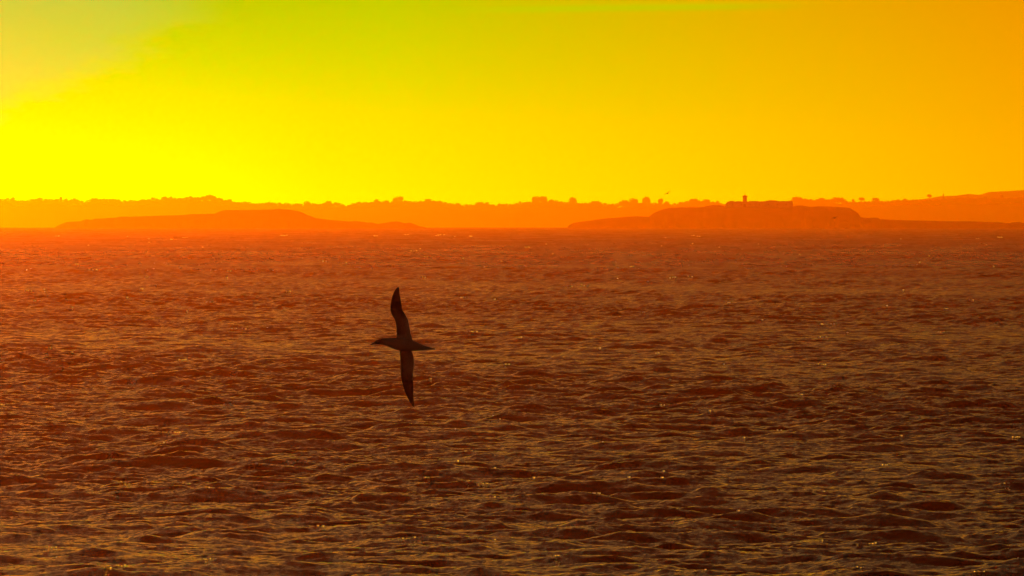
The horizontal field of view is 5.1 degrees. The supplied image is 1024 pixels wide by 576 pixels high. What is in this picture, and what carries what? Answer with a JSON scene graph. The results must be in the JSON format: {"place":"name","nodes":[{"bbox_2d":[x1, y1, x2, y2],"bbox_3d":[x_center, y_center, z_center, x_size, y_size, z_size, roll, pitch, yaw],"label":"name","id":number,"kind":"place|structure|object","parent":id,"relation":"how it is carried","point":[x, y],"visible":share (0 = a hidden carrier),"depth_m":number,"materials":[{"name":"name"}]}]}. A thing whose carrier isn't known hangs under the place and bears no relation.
{"place":"outdoors","nodes":[
{"label":"outdoors","id":0,"kind":"place"},
{"bbox_2d":[55,209,424,227],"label":"island","id":1,"kind":"structure","parent":0,"point":[277,218],"depth_m":8944.20,"materials":[{"name":"orange"}]},
{"bbox_2d":[370,287,433,406],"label":"gannet","id":2,"kind":"object","parent":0,"point":[404,344],"visible":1,"depth_m":171.09,"materials":[{"name":"black"}]},
{"bbox_2d":[0,227,1023,575],"bbox_3d":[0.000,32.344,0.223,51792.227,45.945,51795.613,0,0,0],"label":"sea","id":3,"kind":"structure","parent":0,"point":[582,399],"depth_m":584.95,"materials":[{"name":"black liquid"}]},
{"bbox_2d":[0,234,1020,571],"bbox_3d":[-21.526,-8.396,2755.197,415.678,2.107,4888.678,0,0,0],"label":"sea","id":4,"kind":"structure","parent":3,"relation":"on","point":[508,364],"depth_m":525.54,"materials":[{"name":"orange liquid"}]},
{"bbox_2d":[0,201,1023,227],"bbox_3d":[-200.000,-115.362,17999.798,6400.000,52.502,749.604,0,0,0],"label":"coast","id":5,"kind":"structure","parent":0,"point":[42,215],"depth_m":17746.90},
{"bbox_2d":[393,196,403,203],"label":"tree","id":6,"kind":"object","parent":5,"relation":"on","point":[398,200],"visible":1,"depth_m":17929.47,"materials":[{"name":"orange plant"}]},
{"bbox_2d":[0,195,1023,209],"bbox_3d":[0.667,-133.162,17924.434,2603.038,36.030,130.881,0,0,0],"label":"woods","id":7,"kind":"object","parent":5,"relation":"on","point":[555,203],"visible":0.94,"depth_m":17889.11,"materials":[{"name":"orange plant"}]},
{"bbox_2d":[531,196,540,203],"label":"tree","id":8,"kind":"object","parent":5,"relation":"on","point":[535,200],"visible":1,"depth_m":17914.75,"materials":[{"name":"orange plant"}]},
{"bbox_2d":[540,196,546,202],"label":"tree","id":9,"kind":"object","parent":5,"relation":"on","point":[543,199],"visible":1,"depth_m":17914.21,"materials":[{"name":"orange plant"}]},
{"bbox_2d":[569,197,576,204],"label":"tree","id":10,"kind":"object","parent":5,"relation":"on","point":[573,201],"visible":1,"depth_m":17911.62,"materials":[{"name":"orange plant"}]},
{"bbox_2d":[591,201,601,206],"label":"tree","id":11,"kind":"object","parent":5,"relation":"on","point":[596,202],"visible":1,"depth_m":17922.09,"materials":[{"name":"orange plant"}]},
{"bbox_2d":[628,198,637,204],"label":"tree","id":12,"kind":"object","parent":5,"relation":"on","point":[634,201],"visible":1,"depth_m":17911.47,"materials":[{"name":"orange plant"}]},
{"bbox_2d":[642,196,649,203],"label":"tree","id":13,"kind":"object","parent":5,"relation":"on","point":[646,200],"visible":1,"depth_m":17920.71,"materials":[{"name":"orange plant"}]},
{"bbox_2d":[658,198,662,205],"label":"tree","id":14,"kind":"object","parent":5,"relation":"on","point":[660,201],"visible":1,"depth_m":17928.19,"materials":[{"name":"orange plant"}]},
{"bbox_2d":[0,0,1023,207],"label":"sky","id":15,"kind":"structure","parent":0,"point":[346,102],"materials":[{"name":"yellow"}]},
{"bbox_2d":[567,205,1023,228],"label":"island","id":16,"kind":"structure","parent":0,"point":[720,216],"depth_m":8935.05,"materials":[{"name":"orange"}]},
{"bbox_2d":[725,195,792,207],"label":"fort","id":17,"kind":"structure","parent":16,"relation":"on","point":[764,204],"depth_m":8971.77,"materials":[{"name":"stone"}]},
{"bbox_2d":[922,190,1023,200],"bbox_3d":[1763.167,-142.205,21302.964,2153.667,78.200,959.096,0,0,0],"label":"hills","id":18,"kind":"structure","parent":0,"point":[1011,194],"depth_m":21162.41,"materials":[{"name":"orange"}]}
]}

